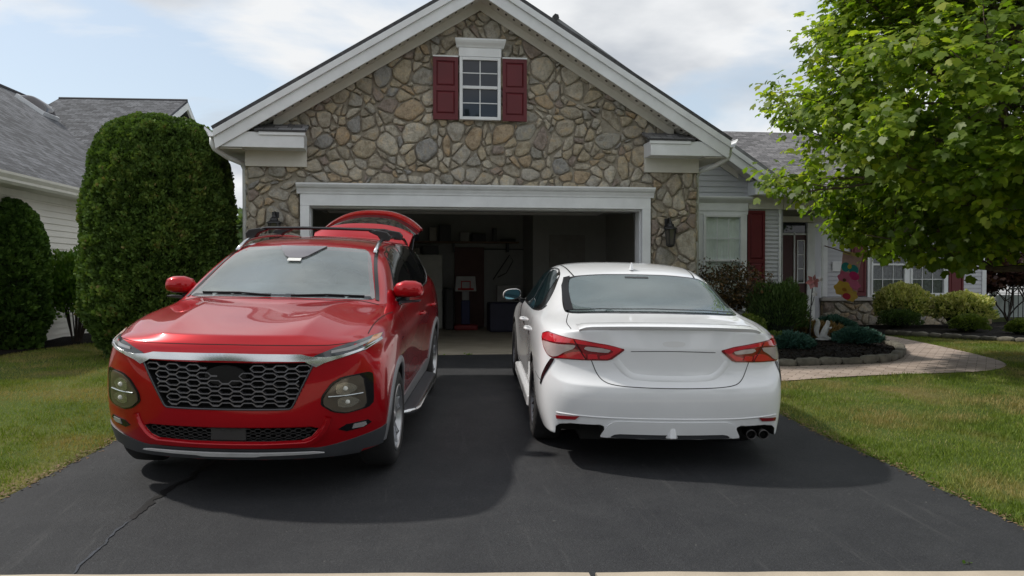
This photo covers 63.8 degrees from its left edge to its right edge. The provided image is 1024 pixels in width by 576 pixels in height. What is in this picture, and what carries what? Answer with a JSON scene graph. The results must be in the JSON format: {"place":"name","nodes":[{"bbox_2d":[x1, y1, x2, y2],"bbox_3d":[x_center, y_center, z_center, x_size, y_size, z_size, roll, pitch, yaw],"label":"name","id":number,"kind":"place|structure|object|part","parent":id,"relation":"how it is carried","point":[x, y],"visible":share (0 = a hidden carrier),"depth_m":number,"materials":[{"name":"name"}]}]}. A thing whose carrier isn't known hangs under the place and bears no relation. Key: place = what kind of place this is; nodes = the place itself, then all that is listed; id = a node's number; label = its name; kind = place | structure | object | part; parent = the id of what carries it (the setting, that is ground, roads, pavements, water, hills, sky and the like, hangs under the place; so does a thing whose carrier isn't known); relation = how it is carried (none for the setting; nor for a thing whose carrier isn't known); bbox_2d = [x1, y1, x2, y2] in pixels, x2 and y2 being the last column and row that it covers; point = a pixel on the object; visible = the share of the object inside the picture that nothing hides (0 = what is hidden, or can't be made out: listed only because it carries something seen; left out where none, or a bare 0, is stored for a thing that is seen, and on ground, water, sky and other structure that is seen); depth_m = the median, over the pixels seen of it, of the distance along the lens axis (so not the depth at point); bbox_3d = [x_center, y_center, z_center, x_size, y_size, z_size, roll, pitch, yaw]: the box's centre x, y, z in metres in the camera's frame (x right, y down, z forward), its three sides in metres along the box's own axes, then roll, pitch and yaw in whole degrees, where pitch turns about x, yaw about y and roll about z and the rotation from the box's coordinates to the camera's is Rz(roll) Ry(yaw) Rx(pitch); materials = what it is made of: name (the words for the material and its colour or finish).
{"place":"outdoors","nodes":[
{"label":"outdoors","id":0,"kind":"place"},
{"bbox_2d":[0,354,1023,575],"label":"driveway","id":1,"kind":"structure","parent":0,"point":[477,476],"depth_m":5.00,"materials":[{"name":"grey asphalt"}]},
{"bbox_2d":[73,519,131,573],"bbox_3d":[-2.182,1.380,4.295,0.041,0.053,0.981,0,1,-6],"label":"driveway crack","id":2,"kind":"object","parent":1,"relation":"on","point":[90,555],"visible":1,"depth_m":4.33,"materials":[{"name":"grey asphalt"}]},
{"bbox_2d":[130,460,215,518],"bbox_3d":[-2.213,1.303,5.403,0.109,0.067,1.237,0,1,4],"label":"driveway crack","id":3,"kind":"object","parent":1,"relation":"on","point":[150,502],"visible":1,"depth_m":5.27,"materials":[{"name":"grey asphalt"}]},
{"bbox_2d":[107,210,438,464],"bbox_3d":[-1.735,0.166,7.674,2.056,1.927,5.439,1,4,0],"label":"suv","id":4,"kind":"object","parent":1,"relation":"on","point":[289,346],"visible":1,"depth_m":5.28,"materials":[{"name":"red metal"}]},
{"bbox_3d":[-0.993,-0.136,7.049,0.206,0.397,0.996,1,4,0],"label":"side window","id":5,"kind":"part","parent":4,"relation":"part of","materials":[{"name":"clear glass"}]},
{"bbox_3d":[-0.991,-0.213,8.017,0.206,0.383,0.816,1,4,0],"label":"side window","id":6,"kind":"part","parent":4,"relation":"part of","materials":[{"name":"black glass"}]},
{"bbox_3d":[-0.997,-0.277,8.769,0.177,0.323,0.702,1,4,0],"label":"side window","id":7,"kind":"part","parent":4,"relation":"part of","materials":[{"name":"black glass"}]},
{"bbox_2d":[0,411,1023,529],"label":"leaf litter","id":8,"kind":"object","parent":1,"relation":"on","point":[820,433],"visible":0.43,"depth_m":5.81,"materials":[{"name":"brown plant"}]},
{"bbox_2d":[503,262,780,439],"bbox_3d":[1.010,0.436,8.116,2.166,1.437,4.858,1,4,-3],"label":"sedan","id":9,"kind":"object","parent":1,"relation":"on","point":[614,350],"visible":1,"depth_m":5.86,"materials":[{"name":"white paint"}]},
{"bbox_3d":[0.255,-0.037,8.292,0.196,0.341,0.884,1,4,-3],"label":"side window","id":10,"kind":"part","parent":9,"relation":"part of","materials":[{"name":"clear glass"}]},
{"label":"side window","id":11,"kind":"part","parent":9,"relation":"part of","materials":[{"name":"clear glass"}]},
{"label":"rear window","id":12,"kind":"part","parent":9,"relation":"part of","materials":[{"name":"black glass"}]},
{"bbox_2d":[0,317,1023,526],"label":"ground","id":13,"kind":"structure","parent":0,"point":[806,415],"depth_m":7.66,"materials":[{"name":"green plant"}]},
{"bbox_2d":[0,333,94,354],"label":"mulch bed","id":14,"kind":"object","parent":13,"relation":"on","point":[67,340],"visible":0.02,"depth_m":13.97,"materials":[{"name":"black soil"}]},
{"bbox_2d":[0,197,56,349],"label":"arborvitae","id":15,"kind":"object","parent":14,"relation":"on","point":[27,312],"visible":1,"depth_m":12.84,"materials":[{"name":"green plant"}]},
{"bbox_2d":[51,245,85,341],"bbox_3d":[-7.566,0.115,14.259,1.797,1.751,1.425,0,1,-8],"label":"leafy shrub","id":16,"kind":"object","parent":14,"relation":"on","point":[63,277],"visible":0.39,"depth_m":13.91,"materials":[{"name":"green plant"}]},
{"bbox_2d":[73,111,239,357],"bbox_3d":[-5.123,-0.730,12.005,2.302,3.642,2.071,0,1,-8],"label":"arborvitae","id":17,"kind":"object","parent":14,"relation":"on","point":[157,208],"visible":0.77,"depth_m":11.22,"materials":[{"name":"green plant"}]},
{"bbox_2d":[0,84,194,339],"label":"neighbor house","id":18,"kind":"structure","parent":13,"relation":"on","point":[44,146],"depth_m":16.55,"materials":[{"name":"beige"}]},
{"bbox_2d":[236,207,242,242],"bbox_3d":[-12.222,-1.517,41.016,6.246,5.712,6.026,0,1,-8],"label":"background tree","id":19,"kind":"object","parent":13,"relation":"on","point":[239,225],"visible":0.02,"depth_m":39.06,"materials":[{"name":"green plant"}]},
{"bbox_2d":[204,0,995,354],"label":"house","id":20,"kind":"structure","parent":13,"relation":"on","point":[484,104],"depth_m":12.19,"materials":[{"name":"grey stone"}]},
{"bbox_2d":[266,211,281,238],"bbox_3d":[-3.358,-0.865,11.614,0.220,0.455,0.270,0,1,-8],"label":"wall lantern","id":21,"kind":"object","parent":20,"relation":"attached to","point":[273,221],"depth_m":11.55,"materials":[{"name":"black metal"}]},
{"bbox_2d":[417,255,442,327],"bbox_3d":[-2.128,0.074,17.891,1.200,1.590,0.645,0,1,-8],"label":"white cabinet","id":22,"kind":"object","parent":20,"relation":"on","point":[432,265],"visible":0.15,"depth_m":17.65,"materials":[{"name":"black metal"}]},
{"bbox_3d":[-1.791,0.073,17.632,0.580,1.540,0.043,0,1,-8],"label":"door","id":23,"kind":"part","parent":22,"relation":"part of","materials":[{"name":"black metal"}]},
{"bbox_2d":[422,245,438,254],"bbox_3d":[-1.784,-0.824,17.945,0.350,0.200,0.300,0,1,-8],"label":"storage item","id":24,"kind":"object","parent":22,"relation":"on","point":[430,249],"visible":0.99,"depth_m":17.80,"materials":[{"name":"black"}]},
{"bbox_2d":[444,288,453,329],"bbox_3d":[-1.363,0.445,17.719,0.190,0.886,0.600,0,1,-8],"label":"storage bin","id":25,"kind":"object","parent":20,"relation":"on","point":[448,308],"visible":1,"depth_m":17.42,"materials":[{"name":"black plastic"}]},
{"bbox_2d":[411,241,518,252],"bbox_3d":[-1.181,-0.911,18.227,2.650,0.230,0.400,0,1,-8],"label":"wall shelf","id":26,"kind":"object","parent":20,"relation":"attached to","point":[482,242],"depth_m":18.07,"materials":[{"name":"brown wood"}]},
{"bbox_2d":[429,228,436,240],"bbox_3d":[-1.748,-1.176,18.121,0.160,0.300,0.250,0,1,-8],"label":"storage item","id":27,"kind":"object","parent":26,"relation":"on","point":[432,234],"visible":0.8,"depth_m":18.00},
{"bbox_2d":[439,225,450,240],"bbox_3d":[-1.480,-1.207,18.157,0.250,0.360,0.250,0,1,-8],"label":"storage item","id":28,"kind":"object","parent":26,"relation":"on","point":[444,232],"visible":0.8,"depth_m":18.04,"materials":[{"name":"black"}]},
{"bbox_2d":[460,232,468,240],"bbox_3d":[-1.054,-1.128,18.215,0.200,0.200,0.250,0,1,-8],"label":"storage item","id":29,"kind":"object","parent":26,"relation":"on","point":[464,236],"visible":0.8,"depth_m":18.09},
{"bbox_2d":[472,234,485,241],"bbox_3d":[-0.737,-1.109,18.258,0.300,0.160,0.250,0,1,-8],"label":"storage item","id":30,"kind":"object","parent":26,"relation":"on","point":[478,237],"visible":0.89,"depth_m":18.14,"materials":[{"name":"black"}]},
{"bbox_2d":[492,228,496,241],"bbox_3d":[-0.390,-1.179,18.303,0.080,0.300,0.250,0,1,-8],"label":"storage item","id":31,"kind":"object","parent":26,"relation":"on","point":[494,234],"visible":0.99,"depth_m":18.18,"materials":[{"name":"black"}]},
{"bbox_2d":[500,239,515,241],"bbox_3d":[-0.092,-1.060,18.345,0.320,0.060,0.250,0,1,-8],"label":"storage item","id":32,"kind":"object","parent":26,"relation":"on","point":[507,240],"visible":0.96,"depth_m":18.22,"materials":[{"name":"black"}]},
{"bbox_2d":[454,276,477,329],"bbox_3d":[-0.983,0.323,17.480,0.504,1.142,0.591,0,1,-8],"label":"toy hoop","id":33,"kind":"object","parent":20,"relation":"on","point":[465,285],"visible":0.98,"depth_m":17.48,"materials":[{"name":"plastic"}]},
{"bbox_2d":[454,247,483,326],"bbox_3d":[-0.955,-0.019,18.402,0.660,1.780,0.060,0,1,-8],"label":"red board","id":34,"kind":"object","parent":20,"relation":"on","point":[469,261],"visible":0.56,"depth_m":18.38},
{"bbox_2d":[316,209,635,262],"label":"garage door","id":35,"kind":"structure","parent":20,"relation":"attached to","point":[476,212],"depth_m":14.31,"materials":[{"name":"white plastic"}]},
{"bbox_2d":[328,211,602,215],"bbox_3d":[-0.681,-1.330,13.688,4.800,0.050,2.185,0,1,-8],"label":"door panel","id":36,"kind":"structure","parent":35,"relation":"in","point":[401,212],"depth_m":14.54,"materials":[{"name":"white metal"}]},
{"bbox_2d":[459,56,500,120],"bbox_3d":[-0.470,-2.923,12.070,0.605,0.915,0.080,0,1,-8],"label":"window","id":37,"kind":"structure","parent":20,"relation":"in","point":[479,77],"depth_m":12.06,"materials":[{"name":"white glass"}]},
{"bbox_2d":[487,302,518,331],"bbox_3d":[-0.087,0.595,17.085,0.830,0.606,0.600,0,1,-8],"label":"storage bin","id":38,"kind":"object","parent":20,"relation":"on","point":[500,315],"visible":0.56,"depth_m":16.77,"materials":[{"name":"plastic"}]},
{"bbox_2d":[496,285,520,301],"bbox_3d":[-0.077,0.413,18.142,0.530,0.936,0.200,0,1,-8],"label":"carton","id":39,"kind":"object","parent":38,"relation":"on","point":[500,289],"visible":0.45,"depth_m":18.03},
{"bbox_2d":[484,249,523,279],"bbox_3d":[-0.182,-0.531,18.416,0.900,0.698,0.123,0,1,-8],"label":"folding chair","id":40,"kind":"object","parent":20,"relation":"hanging from","point":[505,260],"visible":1,"depth_m":18.38,"materials":[{"name":"black metal"}]},
{"bbox_2d":[549,235,584,268],"bbox_3d":[1.167,-0.117,17.319,0.760,2.010,0.045,0,1,-8],"label":"door","id":41,"kind":"structure","parent":20,"relation":"in","point":[563,249],"depth_m":17.30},
{"bbox_2d":[664,218,676,246],"bbox_3d":[2.381,-0.837,12.383,0.220,0.455,0.270,0,1,-8],"label":"wall lantern","id":42,"kind":"object","parent":20,"relation":"attached to","point":[670,231],"depth_m":12.31,"materials":[{"name":"black metal"}]},
{"bbox_2d":[703,214,742,305],"bbox_3d":[3.929,-0.516,15.329,0.770,1.710,0.080,0,1,-8],"label":"window","id":43,"kind":"structure","parent":20,"relation":"in","point":[722,233],"depth_m":15.34,"materials":[{"name":"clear glass"}]},
{"bbox_2d":[783,235,792,282],"bbox_3d":[5.797,-0.187,17.997,0.780,1.930,0.117,0,1,-8],"label":"front door","id":44,"kind":"structure","parent":20,"relation":"in","point":[787,239],"depth_m":18.04,"materials":[{"name":"paint"}]},
{"bbox_2d":[825,246,862,301],"bbox_3d":[7.388,-0.340,18.561,0.336,1.287,1.095,0,1,-28],"label":"flag","id":45,"kind":"object","parent":20,"relation":"attached to","point":[847,286],"visible":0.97,"depth_m":18.32,"materials":[{"name":"multicoloured fabric"}]},
{"bbox_2d":[871,245,905,294],"bbox_3d":[8.839,-0.648,19.314,0.880,1.630,0.080,0,1,-8],"label":"window","id":46,"kind":"structure","parent":20,"relation":"in","point":[894,272],"depth_m":19.33,"materials":[{"name":"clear glass"}]},
{"bbox_2d":[910,243,945,294],"bbox_3d":[9.835,-0.650,19.447,0.890,1.630,0.080,0,1,-8],"label":"window","id":47,"kind":"structure","parent":20,"relation":"in","point":[933,282],"depth_m":19.48,"materials":[{"name":"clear glass"}]},
{"bbox_2d":[742,0,1023,284],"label":"maple tree","id":48,"kind":"object","parent":13,"relation":"on","point":[945,178],"visible":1,"depth_m":9.56,"materials":[{"name":"green plant"}]},
{"bbox_2d":[859,322,1023,337],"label":"mulch bed","id":49,"kind":"object","parent":13,"relation":"on","point":[996,330],"visible":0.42,"depth_m":16.77,"materials":[{"name":"black soil"}]},
{"bbox_2d":[876,308,924,327],"bbox_3d":[8.163,0.673,17.346,1.037,0.542,0.831,0,1,-8],"label":"boxwood","id":50,"kind":"object","parent":49,"relation":"on","point":[903,318],"visible":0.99,"depth_m":17.14,"materials":[{"name":"green plant"}]},
{"bbox_2d":[872,280,936,318],"bbox_3d":[8.520,0.380,17.839,1.391,1.109,1.338,0,1,-8],"label":"variegated shrub","id":51,"kind":"object","parent":49,"relation":"on","point":[906,296],"visible":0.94,"depth_m":17.55,"materials":[{"name":"green plant"}]},
{"bbox_2d":[930,289,999,323],"bbox_3d":[9.658,0.469,17.548,1.468,0.943,1.271,0,1,-8],"label":"variegated shrub","id":52,"kind":"object","parent":49,"relation":"on","point":[947,306],"visible":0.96,"depth_m":17.22,"materials":[{"name":"green plant"}]},
{"bbox_2d":[946,313,991,331],"bbox_3d":[9.025,0.720,16.260,0.833,0.482,0.777,0,1,-8],"label":"boxwood","id":53,"kind":"object","parent":49,"relation":"on","point":[968,322],"visible":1,"depth_m":16.07,"materials":[{"name":"green plant"}]},
{"bbox_2d":[1001,317,1023,333],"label":"boxwood","id":54,"kind":"object","parent":49,"relation":"on","point":[1015,325],"visible":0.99,"depth_m":15.45,"materials":[{"name":"green plant"}]},
{"bbox_2d":[1008,285,1023,320],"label":"metal fence","id":55,"kind":"object","parent":49,"relation":"on","point":[1013,288],"visible":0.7,"depth_m":19.28,"materials":[{"name":"white metal"}]},
{"bbox_2d":[885,330,1023,342],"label":"bed edging","id":56,"kind":"object","parent":13,"relation":"on","point":[950,336],"visible":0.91,"depth_m":15.29,"materials":[{"name":"grey stone"}]},
{"bbox_2d":[986,250,1023,321],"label":"red leaf maple","id":57,"kind":"object","parent":13,"relation":"on","point":[998,281],"visible":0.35,"depth_m":20.33,"materials":[{"name":"red plant"}]},
{"bbox_2d":[988,117,1022,294],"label":"house","id":58,"kind":"structure","parent":13,"relation":"on","point":[1004,292],"depth_m":26.89,"materials":[{"name":"grey"}]},
{"bbox_2d":[988,293,1023,316],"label":"board fence","id":59,"kind":"object","parent":13,"relation":"on","point":[1000,301],"visible":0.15,"depth_m":23.21,"materials":[{"name":"grey wood"}]},
{"bbox_2d":[0,571,1023,575],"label":"sidewalk","id":60,"kind":"structure","parent":0,"point":[880,573],"depth_m":4.04,"materials":[{"name":"concrete"}]},
{"bbox_2d":[0,0,1023,214],"label":"sky","id":61,"kind":"structure","parent":0,"point":[220,56],"materials":[{"name":"white"}]},
{"bbox_2d":[780,335,1005,380],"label":"path","id":62,"kind":"structure","parent":0,"point":[919,357],"depth_m":10.77,"materials":[{"name":"brick"}]},
{"bbox_2d":[778,340,905,365],"bbox_3d":[5.084,0.925,12.950,2.133,0.136,6.912,1,1,31],"label":"bed edging","id":63,"kind":"object","parent":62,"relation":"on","point":[898,352],"visible":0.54,"depth_m":10.90,"materials":[{"name":"grey stone"}]},
{"bbox_2d":[778,338,894,365],"bbox_3d":[4.160,0.885,14.302,4.450,0.163,7.050,0,1,-8],"label":"mulch bed","id":64,"kind":"object","parent":63,"relation":"in","point":[830,349],"visible":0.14,"depth_m":11.57,"materials":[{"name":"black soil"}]},
{"bbox_2d":[699,257,784,313],"bbox_3d":[3.425,0.221,13.946,2.512,1.501,2.445,0,1,28],"label":"red leaf maple","id":65,"kind":"object","parent":64,"relation":"on","point":[739,290],"visible":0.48,"depth_m":13.47,"materials":[{"name":"plant"}]},
{"bbox_2d":[742,311,767,329],"bbox_3d":[3.532,0.659,12.547,0.742,0.615,0.743,1,1,30],"label":"shrub","id":66,"kind":"object","parent":64,"relation":"on","point":[757,319],"visible":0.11,"depth_m":12.45,"materials":[{"name":"green plant"}]},
{"bbox_2d":[767,330,782,337],"bbox_3d":[3.845,0.775,12.031,0.570,0.339,0.524,0,1,-8],"label":"shrub","id":67,"kind":"object","parent":64,"relation":"on","point":[773,332],"visible":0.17,"depth_m":11.93,"materials":[{"name":"green plant"}]},
{"bbox_2d":[744,277,812,331],"bbox_3d":[4.257,0.394,13.142,1.088,1.186,1.053,0,1,-8],"label":"rounded bush","id":68,"kind":"object","parent":64,"relation":"on","point":[779,311],"visible":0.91,"depth_m":12.84,"materials":[{"name":"green plant"}]},
{"bbox_2d":[773,329,817,348],"bbox_3d":[4.041,0.777,11.933,0.780,0.382,0.726,0,1,14],"label":"juniper","id":69,"kind":"object","parent":64,"relation":"on","point":[792,339],"visible":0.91,"depth_m":11.72,"materials":[{"name":"green plant"}]},
{"bbox_2d":[793,317,829,337],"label":"ornamental grass","id":70,"kind":"object","parent":64,"relation":"on","point":[803,330],"depth_m":13.29,"materials":[{"name":"plant"}]},
{"bbox_2d":[806,275,822,335],"bbox_3d":[4.580,0.338,12.427,0.282,1.094,0.079,0,1,-8],"label":"garden pinwheel","id":71,"kind":"object","parent":64,"relation":"on","point":[812,283],"visible":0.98,"depth_m":12.44,"materials":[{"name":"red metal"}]},
{"bbox_2d":[814,318,831,339],"bbox_3d":[4.907,0.647,12.963,0.287,0.339,0.184,0,1,2],"label":"squirrel statue","id":72,"kind":"object","parent":64,"relation":"on","point":[824,332],"visible":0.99,"depth_m":12.93,"materials":[{"name":"white stone"}]},
{"bbox_2d":[808,318,844,337],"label":"ornamental grass","id":73,"kind":"object","parent":64,"relation":"on","point":[835,327],"depth_m":13.59,"materials":[{"name":"orange plant"}]},
{"bbox_2d":[818,313,858,326],"bbox_3d":[5.788,0.665,14.776,0.946,0.437,0.794,0,1,-8],"label":"juniper","id":74,"kind":"object","parent":64,"relation":"on","point":[836,318],"visible":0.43,"depth_m":14.61,"materials":[{"name":"green plant"}]},
{"bbox_2d":[829,326,885,344],"bbox_3d":[5.369,0.756,12.760,0.874,0.356,0.788,0,1,-8],"label":"juniper","id":75,"kind":"object","parent":64,"relation":"on","point":[857,334],"visible":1,"depth_m":12.56,"materials":[{"name":"green plant"}]}
]}

